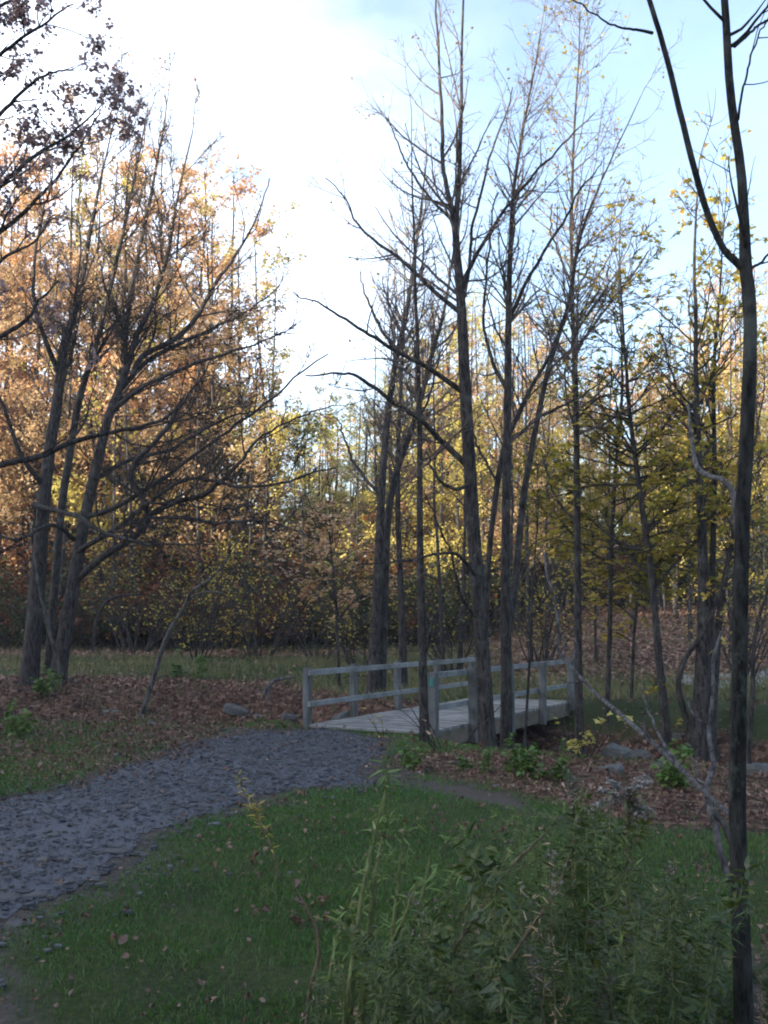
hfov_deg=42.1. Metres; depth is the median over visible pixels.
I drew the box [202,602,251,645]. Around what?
bush
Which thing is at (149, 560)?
bush
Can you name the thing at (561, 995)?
leafy weed
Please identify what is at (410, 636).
bush
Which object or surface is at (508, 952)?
pale weed
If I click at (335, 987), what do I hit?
pale weed
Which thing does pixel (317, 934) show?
bent weed
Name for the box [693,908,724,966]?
leafy weed
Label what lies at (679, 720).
maple seedling
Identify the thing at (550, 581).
bush
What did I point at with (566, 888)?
pale weed
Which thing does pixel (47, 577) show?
bush
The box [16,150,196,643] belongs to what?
autumn tree
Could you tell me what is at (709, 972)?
leafy weed
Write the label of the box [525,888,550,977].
leafy weed
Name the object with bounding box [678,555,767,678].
bare shrub
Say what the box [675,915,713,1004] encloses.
leafy weed
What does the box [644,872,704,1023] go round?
leafy weed
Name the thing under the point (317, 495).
thin tree
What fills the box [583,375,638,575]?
autumn tree
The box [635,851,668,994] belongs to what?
leafy weed
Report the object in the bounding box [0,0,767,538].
sky
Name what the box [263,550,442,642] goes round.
bush
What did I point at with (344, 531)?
tree
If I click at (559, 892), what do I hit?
leafy weed
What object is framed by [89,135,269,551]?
autumn tree
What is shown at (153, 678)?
leaning sapling
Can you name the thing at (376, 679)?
twin stemmed tree
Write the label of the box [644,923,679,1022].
leafy weed
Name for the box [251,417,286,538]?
autumn tree
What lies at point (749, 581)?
bush
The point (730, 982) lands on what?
leafy weed
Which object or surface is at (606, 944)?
leafy weed
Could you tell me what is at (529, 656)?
thin sapling
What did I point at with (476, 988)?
leafy weed
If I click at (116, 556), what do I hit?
bush
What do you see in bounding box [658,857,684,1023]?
leafy weed
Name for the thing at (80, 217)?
autumn tree
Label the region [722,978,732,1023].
leafy weed
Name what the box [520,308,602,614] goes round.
autumn tree
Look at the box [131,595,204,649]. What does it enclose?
bush
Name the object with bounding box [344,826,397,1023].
pale weed
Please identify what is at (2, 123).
autumn tree
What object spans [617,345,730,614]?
autumn tree
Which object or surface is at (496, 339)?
autumn tree
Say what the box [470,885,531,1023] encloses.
leafy weed
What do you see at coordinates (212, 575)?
bush
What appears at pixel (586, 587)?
bush
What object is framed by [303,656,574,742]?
footbridge
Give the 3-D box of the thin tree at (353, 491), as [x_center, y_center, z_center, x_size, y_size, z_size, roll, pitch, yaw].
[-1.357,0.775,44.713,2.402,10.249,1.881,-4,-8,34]
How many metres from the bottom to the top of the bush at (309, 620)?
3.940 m
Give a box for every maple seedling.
[363,706,385,736]
[552,693,632,759]
[674,717,686,741]
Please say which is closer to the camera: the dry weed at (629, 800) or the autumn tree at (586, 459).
the dry weed at (629, 800)
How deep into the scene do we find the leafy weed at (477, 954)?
3.94 m
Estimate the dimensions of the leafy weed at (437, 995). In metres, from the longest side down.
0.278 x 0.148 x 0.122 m
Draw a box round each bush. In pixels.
[0,469,88,598]
[0,533,129,586]
[0,538,48,639]
[0,540,137,603]
[0,545,45,639]
[0,551,149,643]
[0,566,27,634]
[0,566,50,644]
[0,574,108,645]
[0,576,61,648]
[0,578,60,647]
[2,520,186,595]
[3,532,103,634]
[5,522,159,602]
[7,550,110,644]
[11,537,196,633]
[22,546,197,646]
[46,557,186,643]
[48,580,134,648]
[49,521,186,636]
[55,580,172,649]
[58,572,194,648]
[61,520,194,643]
[91,546,220,640]
[93,539,247,595]
[105,564,191,598]
[115,573,194,644]
[131,547,287,640]
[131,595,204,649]
[132,581,234,644]
[133,525,275,640]
[135,530,275,635]
[138,556,245,638]
[148,564,248,649]
[164,514,361,610]
[168,580,255,645]
[173,510,395,599]
[174,598,270,649]
[178,554,301,640]
[187,494,345,605]
[196,572,301,642]
[204,567,323,648]
[206,551,316,610]
[219,546,373,641]
[223,552,365,644]
[233,486,451,592]
[236,601,321,647]
[237,529,368,642]
[246,583,344,647]
[253,552,392,643]
[254,501,430,593]
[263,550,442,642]
[272,519,430,579]
[281,562,415,641]
[282,536,436,619]
[298,497,524,639]
[298,599,368,645]
[308,591,397,648]
[310,567,435,643]
[318,558,456,645]
[335,551,466,643]
[337,548,500,645]
[338,579,456,648]
[344,527,524,634]
[364,592,456,646]
[407,558,498,639]
[491,566,549,603]
[495,549,593,610]
[529,554,587,600]
[529,567,559,604]
[560,554,614,601]
[573,550,638,607]
[581,566,643,605]
[594,550,668,604]
[659,537,765,604]
[660,563,708,603]
[667,548,760,602]
[708,543,766,597]
[708,550,767,601]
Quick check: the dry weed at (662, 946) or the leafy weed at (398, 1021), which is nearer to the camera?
the leafy weed at (398, 1021)
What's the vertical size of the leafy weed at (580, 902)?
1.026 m
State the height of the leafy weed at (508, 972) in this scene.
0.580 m
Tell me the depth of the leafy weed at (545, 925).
3.83 m
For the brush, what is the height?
1.190 m
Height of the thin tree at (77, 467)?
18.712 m
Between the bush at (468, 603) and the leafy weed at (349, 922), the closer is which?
the leafy weed at (349, 922)
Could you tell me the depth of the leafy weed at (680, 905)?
3.97 m
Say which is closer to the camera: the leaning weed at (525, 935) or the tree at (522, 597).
the leaning weed at (525, 935)
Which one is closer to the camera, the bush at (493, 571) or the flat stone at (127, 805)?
the flat stone at (127, 805)
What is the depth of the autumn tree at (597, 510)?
55.71 m
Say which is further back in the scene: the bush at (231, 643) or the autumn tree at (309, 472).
the autumn tree at (309, 472)
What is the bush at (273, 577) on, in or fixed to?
on the ground at (190, 909)
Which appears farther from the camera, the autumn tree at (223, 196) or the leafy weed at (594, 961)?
the autumn tree at (223, 196)
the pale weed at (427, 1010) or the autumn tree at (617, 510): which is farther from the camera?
the autumn tree at (617, 510)
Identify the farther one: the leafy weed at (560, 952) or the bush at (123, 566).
the bush at (123, 566)
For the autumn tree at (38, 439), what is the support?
on the ground at (190, 909)
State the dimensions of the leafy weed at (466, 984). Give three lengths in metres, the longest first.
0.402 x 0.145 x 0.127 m
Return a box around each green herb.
[3,698,36,737]
[30,665,63,698]
[168,649,208,677]
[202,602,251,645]
[399,737,424,769]
[454,744,493,773]
[501,733,541,778]
[517,738,571,781]
[650,738,695,789]
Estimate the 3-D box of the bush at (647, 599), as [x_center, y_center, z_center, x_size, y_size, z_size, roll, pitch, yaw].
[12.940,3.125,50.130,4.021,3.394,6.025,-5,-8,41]
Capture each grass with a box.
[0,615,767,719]
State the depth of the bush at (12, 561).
42.45 m
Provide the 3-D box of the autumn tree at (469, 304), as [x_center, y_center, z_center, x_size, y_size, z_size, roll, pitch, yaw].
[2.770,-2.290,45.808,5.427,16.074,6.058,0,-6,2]
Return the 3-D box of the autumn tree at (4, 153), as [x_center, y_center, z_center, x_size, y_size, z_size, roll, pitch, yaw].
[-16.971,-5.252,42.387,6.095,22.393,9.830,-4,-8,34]
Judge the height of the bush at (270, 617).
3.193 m
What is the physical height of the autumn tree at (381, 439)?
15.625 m
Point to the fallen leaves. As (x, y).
(160, 687)
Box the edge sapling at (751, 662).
[714,367,767,763]
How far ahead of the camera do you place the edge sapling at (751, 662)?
12.84 m
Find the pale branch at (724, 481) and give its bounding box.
[686,404,735,530]
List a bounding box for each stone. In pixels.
[0,892,20,902]
[7,919,31,927]
[21,891,47,898]
[45,833,61,836]
[52,857,70,861]
[86,871,103,875]
[102,709,118,714]
[105,848,127,853]
[115,804,134,808]
[281,713,296,721]
[331,711,349,719]
[649,759,665,765]
[671,733,684,741]
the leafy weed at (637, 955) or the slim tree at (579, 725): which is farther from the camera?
the slim tree at (579, 725)
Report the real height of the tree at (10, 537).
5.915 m
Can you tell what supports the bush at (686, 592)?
on the ground at (190, 909)
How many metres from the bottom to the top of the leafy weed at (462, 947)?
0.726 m
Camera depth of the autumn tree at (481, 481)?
40.98 m
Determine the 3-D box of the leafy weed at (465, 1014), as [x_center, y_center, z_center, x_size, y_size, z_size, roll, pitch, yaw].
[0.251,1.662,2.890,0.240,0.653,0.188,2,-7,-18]
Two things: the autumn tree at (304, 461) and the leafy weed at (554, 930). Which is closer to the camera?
the leafy weed at (554, 930)
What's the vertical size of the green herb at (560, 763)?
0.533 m
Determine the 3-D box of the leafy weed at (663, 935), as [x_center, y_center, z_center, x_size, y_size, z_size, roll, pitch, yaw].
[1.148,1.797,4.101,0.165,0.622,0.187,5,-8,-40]
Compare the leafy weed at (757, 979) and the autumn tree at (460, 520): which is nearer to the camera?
the leafy weed at (757, 979)
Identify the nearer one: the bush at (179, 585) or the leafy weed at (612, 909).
the leafy weed at (612, 909)
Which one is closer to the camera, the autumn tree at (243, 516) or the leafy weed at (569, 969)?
the leafy weed at (569, 969)
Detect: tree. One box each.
[0,0,214,467]
[0,30,367,686]
[0,83,179,598]
[0,114,123,563]
[0,116,216,556]
[0,128,70,560]
[0,132,51,560]
[0,143,127,586]
[0,146,75,536]
[0,149,166,584]
[0,159,33,389]
[0,173,65,517]
[0,207,53,557]
[0,230,28,578]
[0,516,18,583]
[7,168,160,564]
[7,512,24,581]
[9,161,213,571]
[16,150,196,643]
[16,328,52,532]
[24,250,68,544]
[43,155,219,639]
[45,154,235,642]
[47,225,99,639]
[47,229,108,640]
[47,523,85,598]
[68,139,282,573]
[68,165,320,623]
[69,265,159,647]
[77,272,147,648]
[80,455,156,643]
[88,524,109,637]
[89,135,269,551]
[94,164,299,638]
[123,203,341,605]
[124,177,274,638]
[135,250,232,562]
[144,279,229,647]
[148,128,287,586]
[149,277,244,638]
[185,484,252,607]
[189,200,354,643]
[212,481,261,620]
[232,350,268,634]
[233,237,375,599]
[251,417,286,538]
[254,447,291,575]
[255,409,307,541]
[260,411,367,611]
[265,0,622,747]
[270,403,324,569]
[270,408,329,541]
[271,397,327,535]
[271,468,307,560]
[273,408,308,536]
[275,371,363,570]
[285,449,327,498]
[295,423,338,538]
[301,423,354,511]
[305,391,378,580]
[306,381,359,559]
[307,453,328,543]
[309,380,387,540]
[313,400,369,499]
[314,406,348,542]
[316,396,360,534]
[318,442,375,643]
[321,495,346,543]
[323,401,387,532]
[330,229,453,688]
[331,394,370,529]
[332,398,390,539]
[335,418,373,560]
[337,91,497,693]
[338,394,385,647]
[340,415,373,544]
[343,314,411,550]
[344,308,498,596]
[344,380,433,590]
[345,374,436,569]
[346,400,410,540]
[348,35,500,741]
[350,402,378,491]
[353,314,477,591]
[359,391,414,569]
[359,412,393,488]
[366,378,415,548]
[367,357,401,558]
[369,424,426,565]
[372,320,458,581]
[384,346,467,593]
[386,321,516,642]
[388,314,481,635]
[389,306,457,579]
[390,287,502,636]
[390,300,462,678]
[391,300,494,630]
[409,314,523,639]
[415,337,549,628]
[424,482,470,624]
[427,291,495,668]
[432,353,493,520]
[435,298,501,529]
[436,301,493,626]
[449,0,684,749]
[453,506,499,629]
[467,317,529,619]
[472,297,598,634]
[473,293,564,498]
[474,76,643,627]
[475,345,515,502]
[477,275,557,661]
[477,311,570,615]
[481,371,520,521]
[483,471,537,624]
[484,308,570,613]
[484,320,586,609]
[489,316,547,594]
[494,349,573,617]
[496,0,691,754]
[511,175,753,755]
[513,307,606,617]
[515,384,561,561]
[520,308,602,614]
[520,474,549,614]
[523,336,571,658]
[528,311,623,613]
[533,345,606,613]
[537,516,587,620]
[538,391,578,497]
[546,356,636,557]
[548,496,593,606]
[558,406,612,521]
[561,538,593,605]
[564,408,616,601]
[570,362,615,600]
[570,376,624,663]
[572,0,767,1023]
[580,360,639,597]
[582,357,645,600]
[582,537,613,615]
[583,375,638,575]
[587,300,635,628]
[588,363,621,558]
[596,294,718,601]
[598,359,656,544]
[602,335,681,530]
[603,360,627,587]
[611,317,729,611]
[611,345,667,616]
[616,383,665,509]
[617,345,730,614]
[619,88,767,762]
[620,324,690,605]
[630,331,688,661]
[636,275,754,582]
[637,335,722,588]
[637,367,702,516]
[647,321,762,570]
[652,472,697,618]
[655,491,696,615]
[657,311,767,611]
[665,273,720,640]
[673,281,767,552]
[676,282,767,605]
[678,438,730,587]
[680,411,767,596]
[698,336,759,539]
[699,264,767,508]
[702,285,767,557]
[705,370,767,533]
[708,284,766,656]
[717,289,767,545]
[718,269,767,488]
[718,269,767,610]
[719,318,767,601]
[720,299,767,529]
[731,273,767,428]
[734,337,767,557]
[749,513,767,616]
[750,281,767,551]
[750,448,767,585]
[752,466,767,595]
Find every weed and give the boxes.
[232,770,280,879]
[295,889,326,1023]
[296,964,337,1023]
[310,883,363,1023]
[312,961,362,1023]
[331,955,371,1019]
[331,960,370,1023]
[331,976,356,1023]
[332,924,408,1023]
[333,755,400,1023]
[338,918,419,1023]
[341,820,383,1023]
[342,921,384,1023]
[343,797,403,1023]
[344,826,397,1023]
[348,934,396,1023]
[348,959,416,1023]
[349,937,414,1023]
[363,928,427,1023]
[366,865,444,1023]
[368,913,413,1023]
[376,818,425,1022]
[386,921,421,1017]
[387,925,437,1023]
[388,994,412,1023]
[390,849,443,1023]
[394,891,433,1023]
[395,924,407,994]
[404,841,532,1003]
[404,867,463,1023]
[406,885,456,1023]
[407,899,470,1023]
[407,979,455,1023]
[412,818,564,1023]
[414,940,463,1021]
[417,914,467,1023]
[418,954,484,1023]
[419,961,455,1023]
[426,971,450,1017]
[433,887,478,1018]
[438,824,543,1022]
[447,990,477,1023]
[448,948,479,1021]
[451,820,541,1023]
[454,880,524,1023]
[455,947,507,1022]
[457,960,489,1023]
[457,963,485,1018]
[459,933,480,993]
[460,843,528,1023]
[462,931,496,1018]
[465,992,494,1023]
[466,974,488,1022]
[470,824,578,1023]
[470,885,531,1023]
[470,950,500,1011]
[471,996,504,1023]
[476,879,542,1023]
[480,816,550,1023]
[482,954,520,1019]
[487,949,552,1023]
[491,803,559,1019]
[492,833,548,1017]
[493,890,537,1022]
[497,833,553,1000]
[497,865,531,1020]
[498,813,554,1021]
[498,815,566,976]
[498,848,543,983]
[505,992,535,1023]
[506,887,527,971]
[513,930,577,1023]
[513,940,552,1023]
[516,838,574,1023]
[517,845,559,1023]
[518,854,597,1023]
[521,908,580,1023]
[523,859,575,1014]
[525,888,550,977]
[526,826,559,1000]
[527,784,607,1023]
[527,933,615,1023]
[532,889,600,1023]
[534,798,592,992]
[535,831,618,1021]
[537,871,597,1008]
[538,851,575,1000]
[538,944,603,1023]
[540,788,597,1023]
[541,816,622,1004]
[542,864,610,1023]
[542,944,616,1023]
[548,844,585,984]
[548,862,610,1023]
[550,766,593,1015]
[554,816,606,1023]
[556,798,655,1023]
[556,833,585,1003]
[559,806,641,1023]
[564,824,606,1021]
[568,952,615,1023]
[570,802,607,1023]
[574,813,619,1023]
[577,806,613,999]
[582,790,640,1022]
[582,812,661,1023]
[582,832,619,991]
[583,856,631,990]
[587,774,656,1023]
[592,909,622,1017]
[593,875,622,1020]
[593,912,650,1023]
[599,819,674,1023]
[599,890,692,1023]
[602,787,647,1013]
[603,947,674,1023]
[604,850,683,1023]
[604,870,675,1023]
[617,859,707,1020]
[621,871,693,1023]
[628,883,712,1023]
[633,923,670,1023]
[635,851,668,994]
[636,868,676,1023]
[637,866,680,1016]
[642,963,682,1022]
[643,873,681,1019]
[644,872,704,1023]
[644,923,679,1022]
[648,884,698,1023]
[650,903,685,979]
[653,905,692,981]
[653,978,683,1023]
[654,885,680,1022]
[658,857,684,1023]
[659,952,698,1023]
[660,866,715,1023]
[670,898,701,1012]
[672,855,760,1023]
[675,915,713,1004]
[680,949,734,1023]
[684,888,757,1023]
[685,901,707,1014]
[686,928,711,1005]
[686,963,732,1023]
[690,905,711,1012]
[690,934,719,1022]
[691,914,724,989]
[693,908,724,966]
[708,974,732,1023]
[711,936,732,1002]
[716,935,753,1023]
[721,938,732,1023]
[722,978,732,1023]
[752,943,767,1011]
[752,961,767,1008]
[752,967,767,1022]
[754,942,767,1023]
[754,972,767,1001]
[757,984,767,1023]
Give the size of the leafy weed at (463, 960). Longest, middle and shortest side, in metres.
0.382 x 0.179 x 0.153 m
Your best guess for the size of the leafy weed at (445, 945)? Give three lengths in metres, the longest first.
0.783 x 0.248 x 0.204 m
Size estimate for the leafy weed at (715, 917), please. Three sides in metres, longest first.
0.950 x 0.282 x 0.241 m
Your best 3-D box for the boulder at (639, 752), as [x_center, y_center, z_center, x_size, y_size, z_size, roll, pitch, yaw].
[4.567,4.410,17.907,0.469,0.248,0.397,2,7,10]
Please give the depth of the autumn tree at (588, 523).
44.43 m
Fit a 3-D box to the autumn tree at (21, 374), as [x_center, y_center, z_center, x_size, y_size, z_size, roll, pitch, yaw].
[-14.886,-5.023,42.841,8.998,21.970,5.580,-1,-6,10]
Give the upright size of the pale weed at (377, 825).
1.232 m
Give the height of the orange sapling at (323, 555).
6.674 m
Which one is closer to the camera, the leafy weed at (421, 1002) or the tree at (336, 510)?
the leafy weed at (421, 1002)
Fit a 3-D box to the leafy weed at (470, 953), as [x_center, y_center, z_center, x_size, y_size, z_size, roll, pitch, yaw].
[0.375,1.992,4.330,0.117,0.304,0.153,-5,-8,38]
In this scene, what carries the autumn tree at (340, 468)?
on the ground at (190, 909)
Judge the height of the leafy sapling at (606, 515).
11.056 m
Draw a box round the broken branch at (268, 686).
[262,676,293,702]
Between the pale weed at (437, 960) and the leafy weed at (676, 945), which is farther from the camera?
the leafy weed at (676, 945)
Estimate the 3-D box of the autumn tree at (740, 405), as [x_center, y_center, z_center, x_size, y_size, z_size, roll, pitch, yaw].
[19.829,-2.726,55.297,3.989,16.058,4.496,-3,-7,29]
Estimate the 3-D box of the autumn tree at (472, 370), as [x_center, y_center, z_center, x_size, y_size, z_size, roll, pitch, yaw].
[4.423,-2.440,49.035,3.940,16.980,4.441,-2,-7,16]
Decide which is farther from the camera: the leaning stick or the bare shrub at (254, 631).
the bare shrub at (254, 631)
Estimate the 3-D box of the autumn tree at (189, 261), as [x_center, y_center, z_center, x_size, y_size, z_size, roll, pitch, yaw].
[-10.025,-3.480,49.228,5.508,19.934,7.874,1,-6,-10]
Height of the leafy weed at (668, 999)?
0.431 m
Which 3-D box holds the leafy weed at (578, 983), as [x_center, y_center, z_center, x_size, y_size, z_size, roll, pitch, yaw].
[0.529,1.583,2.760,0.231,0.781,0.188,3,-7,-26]
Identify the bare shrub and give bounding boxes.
[49,496,238,654]
[116,532,272,661]
[172,502,356,657]
[220,546,392,658]
[286,543,415,665]
[370,539,564,670]
[490,528,619,667]
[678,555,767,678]
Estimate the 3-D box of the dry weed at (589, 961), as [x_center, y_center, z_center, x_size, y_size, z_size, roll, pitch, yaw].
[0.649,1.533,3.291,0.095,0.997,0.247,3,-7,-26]
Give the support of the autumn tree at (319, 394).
on the ground at (190, 909)
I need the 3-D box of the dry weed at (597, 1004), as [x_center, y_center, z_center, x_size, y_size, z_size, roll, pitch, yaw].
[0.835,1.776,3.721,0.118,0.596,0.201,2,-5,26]
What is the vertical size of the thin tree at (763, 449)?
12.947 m
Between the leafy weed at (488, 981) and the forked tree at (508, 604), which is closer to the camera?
the leafy weed at (488, 981)
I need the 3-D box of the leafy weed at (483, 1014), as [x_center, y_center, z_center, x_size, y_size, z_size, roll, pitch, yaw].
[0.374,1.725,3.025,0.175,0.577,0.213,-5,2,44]
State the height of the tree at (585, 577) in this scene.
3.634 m
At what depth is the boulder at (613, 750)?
12.21 m
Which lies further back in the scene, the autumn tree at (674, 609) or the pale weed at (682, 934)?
the autumn tree at (674, 609)
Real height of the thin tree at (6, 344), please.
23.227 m
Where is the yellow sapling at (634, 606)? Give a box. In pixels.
[558,421,690,699]
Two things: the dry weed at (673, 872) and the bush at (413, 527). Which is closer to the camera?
the dry weed at (673, 872)
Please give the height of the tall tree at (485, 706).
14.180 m
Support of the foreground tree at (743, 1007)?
on the ground at (190, 909)
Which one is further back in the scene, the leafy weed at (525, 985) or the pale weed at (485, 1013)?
the leafy weed at (525, 985)
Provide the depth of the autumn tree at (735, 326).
55.72 m
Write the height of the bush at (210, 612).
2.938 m
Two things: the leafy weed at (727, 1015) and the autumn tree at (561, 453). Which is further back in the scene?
the autumn tree at (561, 453)
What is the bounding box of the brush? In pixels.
[388,669,518,751]
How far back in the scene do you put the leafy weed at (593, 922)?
3.94 m
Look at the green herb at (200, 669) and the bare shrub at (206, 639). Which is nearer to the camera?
the green herb at (200, 669)
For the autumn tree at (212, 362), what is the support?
on the ground at (190, 909)
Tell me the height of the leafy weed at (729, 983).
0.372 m
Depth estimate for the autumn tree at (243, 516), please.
42.18 m
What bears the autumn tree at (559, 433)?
on the ground at (190, 909)
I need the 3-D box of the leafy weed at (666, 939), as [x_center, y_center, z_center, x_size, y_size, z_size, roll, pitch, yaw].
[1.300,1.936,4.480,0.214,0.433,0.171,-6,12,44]
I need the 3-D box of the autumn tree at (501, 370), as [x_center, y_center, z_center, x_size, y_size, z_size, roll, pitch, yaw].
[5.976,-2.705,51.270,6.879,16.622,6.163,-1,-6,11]
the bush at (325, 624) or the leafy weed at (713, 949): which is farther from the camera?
the bush at (325, 624)
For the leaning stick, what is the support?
on the ground at (190, 909)
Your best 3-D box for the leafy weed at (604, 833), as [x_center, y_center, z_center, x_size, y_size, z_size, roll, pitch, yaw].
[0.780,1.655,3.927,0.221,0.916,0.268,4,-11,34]
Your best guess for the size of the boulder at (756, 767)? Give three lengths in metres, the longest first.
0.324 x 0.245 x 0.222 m
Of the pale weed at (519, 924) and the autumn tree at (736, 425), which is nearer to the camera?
the pale weed at (519, 924)
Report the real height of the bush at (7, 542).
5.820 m
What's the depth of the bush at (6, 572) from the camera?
40.16 m
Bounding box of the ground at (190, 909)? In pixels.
[0,535,767,1023]
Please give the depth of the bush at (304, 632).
37.71 m
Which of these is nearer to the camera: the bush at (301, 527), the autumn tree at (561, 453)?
the bush at (301, 527)
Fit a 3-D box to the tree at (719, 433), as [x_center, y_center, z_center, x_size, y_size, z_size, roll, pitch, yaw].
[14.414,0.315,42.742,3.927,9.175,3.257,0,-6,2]
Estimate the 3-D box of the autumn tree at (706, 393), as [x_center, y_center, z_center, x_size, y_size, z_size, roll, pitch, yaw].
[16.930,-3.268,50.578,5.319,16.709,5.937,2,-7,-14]
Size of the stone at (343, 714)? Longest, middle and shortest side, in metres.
0.446 x 0.270 x 0.192 m
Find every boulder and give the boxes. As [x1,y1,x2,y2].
[223,703,248,715]
[598,763,623,773]
[600,743,631,759]
[631,749,650,761]
[746,762,767,774]
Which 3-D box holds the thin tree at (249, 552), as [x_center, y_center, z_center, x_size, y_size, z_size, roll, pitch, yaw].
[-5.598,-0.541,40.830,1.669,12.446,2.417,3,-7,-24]
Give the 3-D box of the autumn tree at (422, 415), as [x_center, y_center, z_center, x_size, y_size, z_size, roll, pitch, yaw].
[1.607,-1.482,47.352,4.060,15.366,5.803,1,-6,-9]
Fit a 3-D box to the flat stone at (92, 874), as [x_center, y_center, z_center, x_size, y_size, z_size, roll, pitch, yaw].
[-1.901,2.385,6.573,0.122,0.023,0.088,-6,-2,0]
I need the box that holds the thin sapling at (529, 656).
[513,407,567,748]
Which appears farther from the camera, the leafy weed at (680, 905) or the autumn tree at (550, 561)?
the autumn tree at (550, 561)
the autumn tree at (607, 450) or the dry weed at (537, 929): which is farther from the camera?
the autumn tree at (607, 450)
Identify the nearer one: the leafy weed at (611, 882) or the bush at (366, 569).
the leafy weed at (611, 882)
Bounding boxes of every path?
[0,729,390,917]
[682,671,767,687]
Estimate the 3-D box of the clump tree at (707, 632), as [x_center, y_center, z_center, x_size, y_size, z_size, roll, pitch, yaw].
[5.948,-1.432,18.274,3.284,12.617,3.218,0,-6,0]
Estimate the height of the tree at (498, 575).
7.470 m
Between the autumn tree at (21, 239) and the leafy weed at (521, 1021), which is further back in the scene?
the autumn tree at (21, 239)
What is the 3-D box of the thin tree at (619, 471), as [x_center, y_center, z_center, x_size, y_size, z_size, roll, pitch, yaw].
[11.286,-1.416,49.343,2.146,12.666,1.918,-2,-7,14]
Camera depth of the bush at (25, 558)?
44.76 m
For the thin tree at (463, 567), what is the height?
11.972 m
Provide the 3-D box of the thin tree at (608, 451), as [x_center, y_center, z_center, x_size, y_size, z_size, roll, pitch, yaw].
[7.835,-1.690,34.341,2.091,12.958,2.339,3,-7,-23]
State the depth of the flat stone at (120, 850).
7.16 m
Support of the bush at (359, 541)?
on the ground at (190, 909)
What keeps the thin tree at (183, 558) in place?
on the ground at (190, 909)
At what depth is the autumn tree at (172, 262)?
50.73 m
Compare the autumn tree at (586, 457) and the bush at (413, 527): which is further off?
the autumn tree at (586, 457)
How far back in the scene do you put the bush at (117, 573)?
40.34 m
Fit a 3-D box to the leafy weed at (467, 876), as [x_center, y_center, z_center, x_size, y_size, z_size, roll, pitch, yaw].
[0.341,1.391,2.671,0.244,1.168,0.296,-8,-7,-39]
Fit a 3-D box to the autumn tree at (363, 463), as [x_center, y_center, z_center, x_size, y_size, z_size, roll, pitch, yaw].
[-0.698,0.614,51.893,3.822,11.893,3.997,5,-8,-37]
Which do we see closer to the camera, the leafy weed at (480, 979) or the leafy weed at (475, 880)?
the leafy weed at (475, 880)
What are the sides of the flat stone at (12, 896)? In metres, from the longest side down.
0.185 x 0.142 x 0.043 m
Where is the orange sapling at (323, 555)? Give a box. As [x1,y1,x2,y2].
[255,433,407,686]
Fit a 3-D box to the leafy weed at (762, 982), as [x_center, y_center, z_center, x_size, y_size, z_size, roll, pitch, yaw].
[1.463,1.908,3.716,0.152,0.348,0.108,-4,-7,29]
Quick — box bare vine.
[686,631,730,886]
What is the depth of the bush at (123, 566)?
43.39 m
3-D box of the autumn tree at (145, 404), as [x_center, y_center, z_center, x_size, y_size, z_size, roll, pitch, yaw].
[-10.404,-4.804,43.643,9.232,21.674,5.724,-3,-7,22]
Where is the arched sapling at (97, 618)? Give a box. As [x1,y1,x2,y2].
[91,594,146,652]
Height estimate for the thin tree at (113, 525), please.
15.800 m
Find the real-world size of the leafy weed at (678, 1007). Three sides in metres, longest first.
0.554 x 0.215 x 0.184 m
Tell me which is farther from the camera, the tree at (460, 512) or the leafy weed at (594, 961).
the tree at (460, 512)
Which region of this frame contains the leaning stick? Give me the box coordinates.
[33,555,62,675]
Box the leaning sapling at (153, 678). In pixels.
[138,540,237,718]
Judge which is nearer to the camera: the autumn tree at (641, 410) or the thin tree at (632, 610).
the thin tree at (632, 610)
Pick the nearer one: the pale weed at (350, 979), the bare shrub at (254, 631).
the pale weed at (350, 979)
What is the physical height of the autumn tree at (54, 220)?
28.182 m
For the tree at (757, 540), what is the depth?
48.60 m
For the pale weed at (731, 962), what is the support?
on the ground at (190, 909)
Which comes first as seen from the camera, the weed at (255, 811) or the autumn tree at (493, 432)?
the weed at (255, 811)
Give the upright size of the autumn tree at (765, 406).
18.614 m
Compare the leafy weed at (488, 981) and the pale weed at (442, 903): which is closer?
the leafy weed at (488, 981)
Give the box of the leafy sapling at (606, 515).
[494,204,767,724]
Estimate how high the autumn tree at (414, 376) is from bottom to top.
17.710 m
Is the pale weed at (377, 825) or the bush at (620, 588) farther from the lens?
the bush at (620, 588)
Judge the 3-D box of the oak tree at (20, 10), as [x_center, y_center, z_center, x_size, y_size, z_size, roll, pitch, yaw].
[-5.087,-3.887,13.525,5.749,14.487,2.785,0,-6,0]
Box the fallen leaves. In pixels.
[0,551,767,1023]
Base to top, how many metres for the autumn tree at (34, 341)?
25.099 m
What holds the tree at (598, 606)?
on the ground at (190, 909)
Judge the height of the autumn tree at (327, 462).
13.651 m
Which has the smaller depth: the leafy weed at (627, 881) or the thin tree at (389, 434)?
the leafy weed at (627, 881)
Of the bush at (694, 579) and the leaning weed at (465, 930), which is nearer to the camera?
the leaning weed at (465, 930)
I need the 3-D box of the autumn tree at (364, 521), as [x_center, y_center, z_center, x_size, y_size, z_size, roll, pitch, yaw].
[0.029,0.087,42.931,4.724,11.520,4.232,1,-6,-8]
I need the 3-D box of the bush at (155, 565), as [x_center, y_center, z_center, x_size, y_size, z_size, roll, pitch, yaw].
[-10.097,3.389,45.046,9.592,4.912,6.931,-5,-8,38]
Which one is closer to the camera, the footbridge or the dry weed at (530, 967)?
the dry weed at (530, 967)
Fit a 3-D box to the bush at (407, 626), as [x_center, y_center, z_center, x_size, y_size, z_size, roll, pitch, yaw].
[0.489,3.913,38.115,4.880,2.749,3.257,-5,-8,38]
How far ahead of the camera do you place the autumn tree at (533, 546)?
44.65 m
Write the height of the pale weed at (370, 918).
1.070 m

